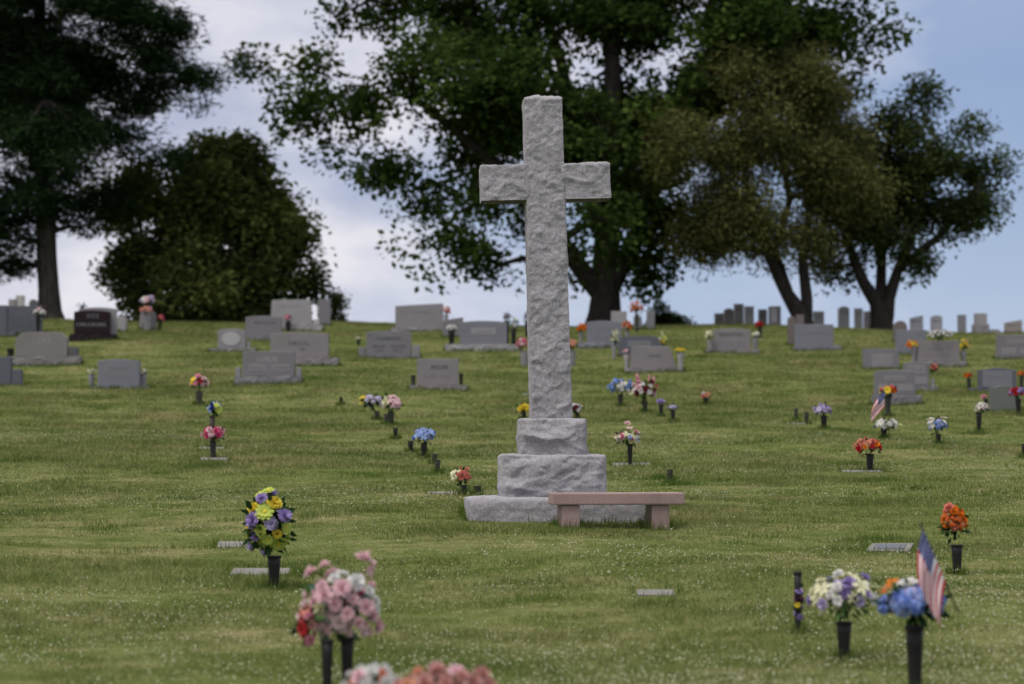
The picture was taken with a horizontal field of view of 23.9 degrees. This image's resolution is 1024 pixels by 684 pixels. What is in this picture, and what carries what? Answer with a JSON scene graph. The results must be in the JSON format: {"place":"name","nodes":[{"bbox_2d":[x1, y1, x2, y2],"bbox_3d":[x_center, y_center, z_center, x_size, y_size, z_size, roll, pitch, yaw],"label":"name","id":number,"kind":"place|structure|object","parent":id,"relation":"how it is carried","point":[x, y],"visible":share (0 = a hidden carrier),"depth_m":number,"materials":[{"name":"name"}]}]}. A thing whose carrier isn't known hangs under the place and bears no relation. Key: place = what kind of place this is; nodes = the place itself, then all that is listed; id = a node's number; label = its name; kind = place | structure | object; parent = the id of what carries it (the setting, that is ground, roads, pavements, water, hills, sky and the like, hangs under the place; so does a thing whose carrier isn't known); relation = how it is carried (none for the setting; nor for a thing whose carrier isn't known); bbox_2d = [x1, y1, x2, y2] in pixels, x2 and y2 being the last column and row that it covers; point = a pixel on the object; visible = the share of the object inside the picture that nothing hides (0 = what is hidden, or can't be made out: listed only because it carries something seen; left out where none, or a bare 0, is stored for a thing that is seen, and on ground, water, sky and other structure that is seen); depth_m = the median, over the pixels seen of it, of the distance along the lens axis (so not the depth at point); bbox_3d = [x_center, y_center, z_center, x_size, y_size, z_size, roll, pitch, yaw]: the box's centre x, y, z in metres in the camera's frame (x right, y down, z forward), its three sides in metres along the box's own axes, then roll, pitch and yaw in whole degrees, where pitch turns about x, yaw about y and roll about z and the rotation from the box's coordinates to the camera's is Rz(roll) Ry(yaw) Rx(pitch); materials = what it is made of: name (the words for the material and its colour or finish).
{"place":"outdoors","nodes":[
{"label":"outdoors","id":0,"kind":"place"},
{"bbox_2d":[0,318,1023,683],"bbox_3d":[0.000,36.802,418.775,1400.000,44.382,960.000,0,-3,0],"label":"ground","id":1,"kind":"structure","parent":0,"point":[362,541],"depth_m":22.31,"materials":[{"name":"plant"}]},
{"bbox_2d":[0,305,17,336],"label":"headstone","id":2,"kind":"object","parent":1,"relation":"on","point":[4,320],"visible":0.57,"depth_m":65.67,"materials":[{"name":"stone"}]},
{"bbox_2d":[0,357,23,385],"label":"headstone","id":3,"kind":"object","parent":1,"relation":"on","point":[9,374],"visible":0.6,"depth_m":51.69,"materials":[{"name":"stone"}]},
{"bbox_2d":[8,306,43,333],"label":"headstone","id":4,"kind":"object","parent":1,"relation":"on","point":[21,318],"visible":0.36,"depth_m":66.75,"materials":[{"name":"stone"}]},
{"bbox_2d":[7,332,82,365],"bbox_3d":[-11.077,0.270,57.270,1.783,1.018,0.410,0,-3,0],"label":"headstone","id":5,"kind":"object","parent":1,"relation":"on","point":[45,348],"visible":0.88,"depth_m":57.18,"materials":[{"name":"stone"}]},
{"bbox_2d":[69,307,117,340],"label":"headstone","id":6,"kind":"object","parent":1,"relation":"on","point":[95,323],"visible":0.84,"depth_m":63.79,"materials":[{"name":"stone"}]},
{"bbox_2d":[90,359,150,388],"bbox_3d":[-8.302,0.788,51.384,1.282,0.839,0.402,0,-3,0],"label":"headstone","id":7,"kind":"object","parent":1,"relation":"on","point":[123,373],"visible":0.59,"depth_m":51.29,"materials":[{"name":"grey stone"}]},
{"bbox_2d":[0,0,275,318],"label":"pine tree","id":8,"kind":"object","parent":1,"relation":"on","point":[53,83],"visible":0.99,"depth_m":73.22,"materials":[{"name":"green plant"}]},
{"bbox_2d":[195,391,202,404],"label":"flower vase","id":9,"kind":"object","parent":1,"relation":"on","point":[199,394],"visible":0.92,"depth_m":46.90,"materials":[{"name":"metal"}]},
{"bbox_2d":[189,373,208,390],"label":"flower bouquet","id":10,"kind":"object","parent":9,"relation":"in","point":[196,381],"visible":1,"depth_m":46.86,"materials":[{"name":"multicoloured plant"}]},
{"bbox_2d":[129,299,270,322],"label":"shrub","id":11,"kind":"object","parent":1,"relation":"on","point":[238,318],"visible":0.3,"depth_m":75.19,"materials":[{"name":"green plant"}]},
{"bbox_2d":[76,126,337,321],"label":"magnolia tree","id":12,"kind":"object","parent":1,"relation":"on","point":[237,201],"visible":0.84,"depth_m":75.47,"materials":[{"name":"green plant"}]},
{"bbox_2d":[209,416,214,440],"bbox_3d":[-4.442,1.361,35.813,0.096,0.537,0.094,0,-3,0],"label":"flower vase","id":13,"kind":"object","parent":1,"relation":"on","point":[211,420],"visible":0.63,"depth_m":35.79,"materials":[{"name":"metal"}]},
{"bbox_2d":[206,399,222,416],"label":"flower bouquet","id":14,"kind":"object","parent":13,"relation":"in","point":[214,408],"visible":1,"depth_m":35.75,"materials":[{"name":"multicoloured plant"}]},
{"bbox_2d":[209,441,216,457],"bbox_3d":[-4.204,1.548,34.005,0.106,0.315,0.105,0,-3,0],"label":"flower vase","id":15,"kind":"object","parent":1,"relation":"on","point":[213,449],"visible":0.91,"depth_m":33.97,"materials":[{"name":"metal"}]},
{"bbox_2d":[200,424,226,442],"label":"flower bouquet","id":16,"kind":"object","parent":15,"relation":"in","point":[215,433],"visible":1,"depth_m":33.92,"materials":[{"name":"pink plant"}]},
{"bbox_2d":[209,329,255,351],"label":"headstone","id":17,"kind":"object","parent":1,"relation":"on","point":[230,339],"visible":0.61,"depth_m":60.40,"materials":[{"name":"grey stone"}]},
{"bbox_2d":[231,568,289,574],"bbox_3d":[-2.156,2.018,20.719,0.490,0.110,0.455,0,2,-3],"label":"grave marker","id":18,"kind":"object","parent":1,"relation":"on","point":[257,570],"visible":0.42,"depth_m":20.76,"materials":[{"name":"stone"}]},
{"bbox_2d":[245,316,281,340],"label":"headstone","id":19,"kind":"object","parent":1,"relation":"on","point":[262,327],"visible":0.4,"depth_m":64.80,"materials":[{"name":"stone"}]},
{"bbox_2d":[235,351,302,385],"bbox_3d":[-5.169,0.656,51.379,1.422,0.913,0.406,0,-3,0],"label":"headstone","id":20,"kind":"object","parent":1,"relation":"on","point":[269,366],"visible":0.71,"depth_m":51.28,"materials":[{"name":"stone"}]},
{"bbox_2d":[267,555,281,587],"bbox_3d":[-1.931,1.896,19.627,0.123,0.322,0.121,0,-3,0],"label":"flower vase","id":21,"kind":"object","parent":1,"relation":"on","point":[274,566],"visible":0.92,"depth_m":19.59,"materials":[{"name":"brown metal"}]},
{"bbox_2d":[240,487,297,557],"bbox_3d":[-1.969,1.474,19.616,0.471,0.596,0.475,0,-3,0],"label":"flower bouquet","id":22,"kind":"object","parent":21,"relation":"in","point":[268,536],"visible":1,"depth_m":19.52,"materials":[{"name":"multicoloured plant"}]},
{"bbox_2d":[271,300,322,330],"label":"headstone","id":23,"kind":"object","parent":1,"relation":"on","point":[299,312],"visible":0.56,"depth_m":68.96,"materials":[{"name":"stone"}]},
{"bbox_2d":[270,332,338,365],"bbox_3d":[-4.934,0.276,57.280,1.666,1.006,0.415,0,-3,0],"label":"headstone","id":24,"kind":"object","parent":1,"relation":"on","point":[308,348],"visible":0.48,"depth_m":57.19,"materials":[{"name":"grey stone"}]},
{"bbox_2d":[318,299,330,325],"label":"headstone","id":25,"kind":"object","parent":1,"relation":"on","point":[324,311],"visible":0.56,"depth_m":71.96,"materials":[{"name":"stone"}]},
{"bbox_2d":[320,639,333,683],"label":"flower vase","id":26,"kind":"object","parent":1,"relation":"on","point":[327,650],"visible":1,"depth_m":13.80,"materials":[{"name":"brown metal"}]},
{"bbox_2d":[290,605,320,645],"bbox_3d":[-1.173,1.619,13.820,0.136,0.237,0.196,-2,-3,35],"label":"flower bouquet","id":27,"kind":"object","parent":26,"relation":"in","point":[305,629],"visible":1,"depth_m":13.80,"materials":[{"name":"red plant"}]},
{"bbox_2d":[316,287,352,320],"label":"weedy bush","id":28,"kind":"object","parent":1,"relation":"on","point":[338,301],"visible":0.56,"depth_m":77.83,"materials":[{"name":"green plant"}]},
{"bbox_2d":[341,637,354,683],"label":"flower vase","id":29,"kind":"object","parent":1,"relation":"on","point":[347,646],"visible":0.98,"depth_m":13.95,"materials":[{"name":"brown metal"}]},
{"bbox_2d":[295,551,384,645],"bbox_3d":[-0.988,1.482,13.970,0.513,0.551,0.481,0,-3,0],"label":"flower bouquet","id":30,"kind":"object","parent":29,"relation":"in","point":[348,591],"visible":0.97,"depth_m":13.87,"materials":[{"name":"pink plant"}]},
{"bbox_2d":[374,411,379,418],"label":"flower vase","id":31,"kind":"object","parent":1,"relation":"on","point":[377,413],"visible":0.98,"depth_m":43.95,"materials":[{"name":"metal"}]},
{"bbox_2d":[359,393,382,410],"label":"flower bouquet","id":32,"kind":"object","parent":31,"relation":"in","point":[370,401],"visible":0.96,"depth_m":43.92,"materials":[{"name":"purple plant"}]},
{"bbox_2d":[359,331,419,358],"bbox_3d":[-3.050,0.179,60.148,1.549,0.910,0.400,0,-3,0],"label":"headstone","id":33,"kind":"object","parent":1,"relation":"on","point":[393,344],"visible":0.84,"depth_m":60.05,"materials":[{"name":"stone"}]},
{"bbox_2d":[387,412,394,424],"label":"flower vase","id":34,"kind":"object","parent":1,"relation":"on","point":[390,417],"visible":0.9,"depth_m":42.38,"materials":[{"name":"metal"}]},
{"bbox_2d":[382,392,403,411],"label":"flower bouquet","id":35,"kind":"object","parent":34,"relation":"in","point":[394,402],"visible":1,"depth_m":42.34,"materials":[{"name":"pink plant"}]},
{"bbox_2d":[391,303,442,331],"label":"headstone","id":36,"kind":"object","parent":1,"relation":"on","point":[424,317],"visible":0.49,"depth_m":68.54,"materials":[{"name":"grey stone"}]},
{"bbox_2d":[420,443,427,456],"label":"flower vase","id":37,"kind":"object","parent":1,"relation":"on","point":[423,448],"visible":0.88,"depth_m":35.29,"materials":[{"name":"brown metal"}]},
{"bbox_2d":[412,427,435,443],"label":"flower bouquet","id":38,"kind":"object","parent":37,"relation":"in","point":[427,435],"visible":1,"depth_m":35.26,"materials":[{"name":"blue plant"}]},
{"bbox_2d":[409,359,466,390],"bbox_3d":[-1.527,0.782,50.097,1.213,0.864,0.401,0,-3,0],"label":"headstone","id":39,"kind":"object","parent":1,"relation":"on","point":[439,373],"visible":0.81,"depth_m":50.00,"materials":[{"name":"grey stone"}]},
{"bbox_2d":[443,317,462,337],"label":"headstone","id":40,"kind":"object","parent":1,"relation":"on","point":[455,321],"visible":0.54,"depth_m":65.73,"materials":[{"name":"stone"}]},
{"bbox_2d":[460,485,467,491],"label":"flower vase","id":41,"kind":"object","parent":1,"relation":"on","point":[464,486],"visible":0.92,"depth_m":28.27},
{"bbox_2d":[450,467,471,485],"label":"flower bouquet","id":42,"kind":"object","parent":41,"relation":"in","point":[464,475],"visible":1,"depth_m":28.27,"materials":[{"name":"multicoloured plant"}]},
{"bbox_2d":[445,321,517,350],"bbox_3d":[-0.775,-0.048,61.721,1.874,0.980,0.408,0,-3,0],"label":"headstone","id":43,"kind":"object","parent":1,"relation":"on","point":[482,335],"visible":0.65,"depth_m":61.62,"materials":[{"name":"grey stone"}]},
{"bbox_2d":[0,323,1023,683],"bbox_3d":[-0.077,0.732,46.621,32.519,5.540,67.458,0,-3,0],"label":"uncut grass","id":44,"kind":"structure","parent":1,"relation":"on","point":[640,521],"depth_m":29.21,"materials":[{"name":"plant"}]},
{"bbox_2d":[0,355,1023,683],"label":"clover blooms","id":45,"kind":"object","parent":1,"relation":"on","point":[570,593],"visible":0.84,"depth_m":17.76,"materials":[{"name":"plant"}]},
{"bbox_2d":[464,94,644,522],"bbox_3d":[0.411,-0.281,25.037,1.818,4.553,1.398,0,-3,-3],"label":"stone cross","id":46,"kind":"object","parent":1,"relation":"on","point":[543,183],"visible":0.88,"depth_m":24.83,"materials":[{"name":"stone"}]},
{"bbox_2d":[225,0,922,324],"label":"oak tree","id":47,"kind":"object","parent":1,"relation":"on","point":[508,62],"visible":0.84,"depth_m":74.46,"materials":[{"name":"green plant"}]},
{"bbox_2d":[578,321,621,348],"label":"headstone","id":48,"kind":"object","parent":1,"relation":"on","point":[599,333],"visible":0.58,"depth_m":62.33,"materials":[{"name":"grey stone"}]},
{"bbox_2d":[548,492,684,529],"bbox_3d":[1.028,1.740,23.866,1.303,0.507,0.402,0,-3,-7],"label":"stone bench","id":49,"kind":"object","parent":1,"relation":"on","point":[568,504],"visible":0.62,"depth_m":23.69,"materials":[{"name":"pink stone"}]},
{"bbox_2d":[611,311,626,329],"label":"headstone","id":50,"kind":"object","parent":1,"relation":"on","point":[619,316],"visible":0.45,"depth_m":69.30,"materials":[{"name":"stone"}]},
{"bbox_2d":[617,395,623,406],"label":"flower vase","id":51,"kind":"object","parent":1,"relation":"on","point":[620,399],"visible":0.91,"depth_m":46.77,"materials":[{"name":"metal"}]},
{"bbox_2d":[607,378,632,394],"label":"flower bouquet","id":52,"kind":"object","parent":51,"relation":"in","point":[621,385],"visible":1,"depth_m":46.75,"materials":[{"name":"blue plant"}]},
{"bbox_2d":[627,444,632,464],"bbox_3d":[1.664,1.616,34.104,0.091,0.358,0.090,0,-3,0],"label":"flower vase","id":53,"kind":"object","parent":1,"relation":"on","point":[629,449],"visible":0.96,"depth_m":34.08,"materials":[{"name":"brown metal"}]},
{"bbox_2d":[613,421,640,447],"bbox_3d":[1.616,1.307,34.103,0.425,0.387,0.338,0,-3,0],"label":"flower bouquet","id":54,"kind":"object","parent":53,"relation":"in","point":[631,436],"visible":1,"depth_m":34.05,"materials":[{"name":"multicoloured plant"}]},
{"bbox_2d":[618,336,661,355],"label":"headstone","id":55,"kind":"object","parent":1,"relation":"on","point":[628,342],"visible":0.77,"depth_m":60.06,"materials":[{"name":"stone"}]},
{"bbox_2d":[642,401,647,412],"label":"flower vase","id":56,"kind":"object","parent":1,"relation":"on","point":[645,403],"visible":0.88,"depth_m":45.24,"materials":[{"name":"metal"}]},
{"bbox_2d":[629,373,657,404],"bbox_3d":[2.478,0.884,45.278,0.508,0.621,0.432,-1,-3,21],"label":"flower bouquet","id":57,"kind":"object","parent":56,"relation":"in","point":[640,387],"visible":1,"depth_m":45.20,"materials":[{"name":"pink plant"}]},
{"bbox_2d":[625,346,683,372],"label":"headstone","id":58,"kind":"object","parent":1,"relation":"on","point":[652,358],"visible":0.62,"depth_m":54.86,"materials":[{"name":"grey stone"}]},
{"bbox_2d":[637,589,672,596],"bbox_3d":[1.127,2.011,18.927,0.298,0.111,0.305,0,3,2],"label":"grave marker","id":59,"kind":"object","parent":1,"relation":"on","point":[647,592],"visible":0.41,"depth_m":18.91,"materials":[{"name":"stone"}]},
{"bbox_2d":[642,298,696,324],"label":"round bush","id":60,"kind":"object","parent":1,"relation":"on","point":[662,316],"visible":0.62,"depth_m":78.81,"materials":[{"name":"green plant"}]},
{"bbox_2d":[707,328,759,353],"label":"headstone","id":61,"kind":"object","parent":1,"relation":"on","point":[738,340],"visible":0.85,"depth_m":61.06,"materials":[{"name":"grey stone"}]},
{"bbox_2d":[734,304,743,323],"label":"headstone","id":62,"kind":"object","parent":1,"relation":"on","point":[738,313],"visible":0.66,"depth_m":80.11,"materials":[{"name":"stone"}]},
{"bbox_2d":[744,306,753,323],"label":"headstone","id":63,"kind":"object","parent":1,"relation":"on","point":[749,314],"visible":0.61,"depth_m":78.11,"materials":[{"name":"white stone"}]},
{"bbox_2d":[636,32,910,323],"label":"locust tree","id":64,"kind":"object","parent":1,"relation":"on","point":[830,174],"visible":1,"depth_m":73.01,"materials":[{"name":"green plant"}]},
{"bbox_2d":[768,306,780,324],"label":"headstone","id":65,"kind":"object","parent":1,"relation":"on","point":[774,314],"visible":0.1,"depth_m":74.61,"materials":[{"name":"stone"}]},
{"bbox_2d":[787,316,794,343],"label":"headstone","id":66,"kind":"object","parent":1,"relation":"on","point":[790,327],"visible":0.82,"depth_m":64.14,"materials":[{"name":"grey stone"}]},
{"bbox_2d":[793,571,801,632],"bbox_3d":[1.994,1.845,16.871,0.060,0.488,0.059,0,-3,0],"label":"flower vase","id":67,"kind":"object","parent":1,"relation":"on","point":[797,579],"visible":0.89,"depth_m":16.86,"materials":[{"name":"brown metal"}]},
{"bbox_2d":[792,583,805,619],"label":"flower bouquet","id":68,"kind":"object","parent":67,"relation":"in","point":[800,616],"visible":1,"depth_m":16.84,"materials":[{"name":"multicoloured plant"}]},
{"bbox_2d":[793,324,841,350],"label":"headstone","id":69,"kind":"object","parent":1,"relation":"on","point":[808,337],"visible":0.59,"depth_m":62.81,"materials":[{"name":"grey stone"}]},
{"bbox_2d":[835,621,851,659],"bbox_3d":[2.138,1.958,15.578,0.111,0.313,0.110,0,-3,0],"label":"flower vase","id":70,"kind":"object","parent":1,"relation":"on","point":[843,633],"visible":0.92,"depth_m":15.54,"materials":[{"name":"brown metal"}]},
{"bbox_2d":[806,569,882,621],"bbox_3d":[2.144,1.651,15.577,0.498,0.373,0.412,0,-3,0],"label":"flower bouquet","id":71,"kind":"object","parent":70,"relation":"in","point":[847,597],"visible":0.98,"depth_m":15.49,"materials":[{"name":"white plant"}]},
{"bbox_2d":[838,306,849,327],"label":"headstone","id":72,"kind":"object","parent":1,"relation":"on","point":[843,316],"visible":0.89,"depth_m":78.11,"materials":[{"name":"white stone"}]},
{"bbox_2d":[854,308,862,327],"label":"headstone","id":73,"kind":"object","parent":1,"relation":"on","point":[858,317],"visible":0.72,"depth_m":79.10,"materials":[{"name":"white stone"}]},
{"bbox_2d":[866,454,873,470],"bbox_3d":[4.837,1.657,32.674,0.117,0.291,0.115,0,-3,0],"label":"flower vase","id":74,"kind":"object","parent":1,"relation":"on","point":[869,457],"visible":0.84,"depth_m":32.64,"materials":[{"name":"brown metal"}]},
{"bbox_2d":[852,437,881,455],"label":"flower bouquet","id":75,"kind":"object","parent":74,"relation":"in","point":[873,444],"visible":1,"depth_m":32.58,"materials":[{"name":"orange plant"}]},
{"bbox_2d":[871,389,884,422],"bbox_3d":[5.773,1.057,38.111,0.235,0.660,0.056,0,-3,-6],"label":"flag","id":76,"kind":"object","parent":1,"relation":"on","point":[878,405],"visible":1,"depth_m":38.11,"materials":[{"name":"fabric"}]},
{"bbox_2d":[862,349,898,369],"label":"headstone","id":77,"kind":"object","parent":1,"relation":"on","point":[885,358],"visible":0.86,"depth_m":55.66,"materials":[{"name":"stone"}]},
{"bbox_2d":[880,428,886,435],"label":"flower vase","id":78,"kind":"object","parent":1,"relation":"on","point":[883,431],"visible":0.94,"depth_m":38.37,"materials":[{"name":"brown metal"}]},
{"bbox_2d":[873,417,901,431],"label":"flower bouquet","id":79,"kind":"object","parent":78,"relation":"in","point":[882,424],"visible":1,"depth_m":38.32,"materials":[{"name":"white plant"}]},
{"bbox_2d":[866,543,913,552],"bbox_3d":[3.491,1.946,22.328,0.389,0.126,0.603,-1,2,14],"label":"grave marker","id":80,"kind":"object","parent":1,"relation":"on","point":[882,546],"visible":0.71,"depth_m":22.27,"materials":[{"name":"stone"}]},
{"bbox_2d":[871,370,921,404],"bbox_3d":[7.519,0.997,47.283,0.951,0.904,0.396,0,-3,0],"label":"headstone","id":81,"kind":"object","parent":1,"relation":"on","point":[903,381],"visible":0.6,"depth_m":47.19,"materials":[{"name":"stone"}]},
{"bbox_2d":[796,68,1023,329],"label":"maple tree","id":82,"kind":"object","parent":1,"relation":"on","point":[918,172],"visible":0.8,"depth_m":75.79,"materials":[{"name":"green plant"}]},
{"bbox_2d":[895,330,925,353],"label":"headstone","id":83,"kind":"object","parent":1,"relation":"on","point":[903,338],"visible":0.49,"depth_m":61.34,"materials":[{"name":"grey stone"}]},
{"bbox_2d":[904,625,924,683],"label":"flower vase","id":84,"kind":"object","parent":1,"relation":"on","point":[914,639],"visible":1,"depth_m":13.95,"materials":[{"name":"brown metal"}]},
{"bbox_2d":[871,577,953,627],"bbox_3d":[2.328,1.519,13.959,0.392,0.334,0.426,2,-3,-40],"label":"flower bouquet","id":85,"kind":"object","parent":84,"relation":"in","point":[906,601],"visible":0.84,"depth_m":13.89,"materials":[{"name":"blue plant"}]},
{"bbox_2d":[917,522,958,627],"bbox_3d":[2.432,1.332,13.786,0.242,0.608,0.052,0,-3,-7],"label":"flag","id":86,"kind":"object","parent":85,"relation":"in","point":[932,581],"visible":1,"depth_m":13.78,"materials":[{"name":"fabric"}]},
{"bbox_2d":[910,315,922,329],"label":"headstone","id":87,"kind":"object","parent":1,"relation":"on","point":[916,323],"visible":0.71,"depth_m":77.10,"materials":[{"name":"white stone"}]},
{"bbox_2d":[903,362,937,390],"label":"headstone","id":88,"kind":"object","parent":1,"relation":"on","point":[921,369],"visible":0.54,"depth_m":49.85,"materials":[{"name":"stone"}]},
{"bbox_2d":[935,434,941,444],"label":"flower vase","id":89,"kind":"object","parent":1,"relation":"on","point":[938,436],"visible":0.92,"depth_m":37.26,"materials":[{"name":"brown metal"}]},
{"bbox_2d":[927,415,948,434],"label":"flower bouquet","id":90,"kind":"object","parent":89,"relation":"in","point":[941,426],"visible":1,"depth_m":37.24,"materials":[{"name":"blue plant"}]},
{"bbox_2d":[916,341,966,366],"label":"headstone","id":91,"kind":"object","parent":1,"relation":"on","point":[944,353],"visible":0.65,"depth_m":57.77,"materials":[{"name":"grey stone"}]},
{"bbox_2d":[950,544,962,573],"bbox_3d":[3.720,1.847,20.215,0.108,0.304,0.107,0,-3,0],"label":"flower vase","id":92,"kind":"object","parent":1,"relation":"on","point":[956,550],"visible":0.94,"depth_m":20.18,"materials":[{"name":"brown metal"}]},
{"bbox_2d":[936,502,970,543],"bbox_3d":[3.690,1.515,20.207,0.279,0.355,0.305,0,-3,0],"label":"flower bouquet","id":93,"kind":"object","parent":92,"relation":"in","point":[953,518],"visible":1,"depth_m":20.17,"materials":[{"name":"orange plant"}]},
{"bbox_2d":[971,313,988,332],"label":"headstone","id":94,"kind":"object","parent":1,"relation":"on","point":[980,325],"visible":0.54,"depth_m":75.10,"materials":[{"name":"stone"}]},
{"bbox_2d":[967,368,1023,392],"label":"headstone","id":95,"kind":"object","parent":1,"relation":"on","point":[987,379],"visible":0.44,"depth_m":49.86,"materials":[{"name":"stone"}]},
{"bbox_2d":[988,385,1023,411],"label":"headstone","id":96,"kind":"object","parent":1,"relation":"on","point":[1000,397],"visible":0.47,"depth_m":45.04,"materials":[{"name":"grey stone"}]},
{"bbox_2d":[995,335,1023,359],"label":"headstone","id":97,"kind":"object","parent":1,"relation":"on","point":[1011,345],"visible":0.74,"depth_m":59.66,"materials":[{"name":"stone"}]},
{"bbox_2d":[1004,320,1021,332],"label":"headstone","id":98,"kind":"object","parent":1,"relation":"on","point":[1012,326],"visible":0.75,"depth_m":76.10,"materials":[{"name":"stone"}]},
{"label":"flower vase","id":99,"kind":"object","parent":1,"relation":"on","visible":0},
{"bbox_2d":[340,656,399,683],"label":"flower bouquet","id":100,"kind":"object","parent":99,"relation":"in","point":[374,673],"visible":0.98,"depth_m":11.67,"materials":[{"name":"white plant"}]},
{"bbox_2d":[0,0,1023,332],"label":"sky","id":101,"kind":"structure","parent":0,"point":[976,46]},
{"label":"flower vase","id":102,"kind":"object","parent":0,"visible":0},
{"bbox_2d":[393,661,497,683],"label":"flower bouquet","id":103,"kind":"object","parent":102,"relation":"in","point":[455,674],"visible":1,"depth_m":11.20,"materials":[{"name":"pink plant"}]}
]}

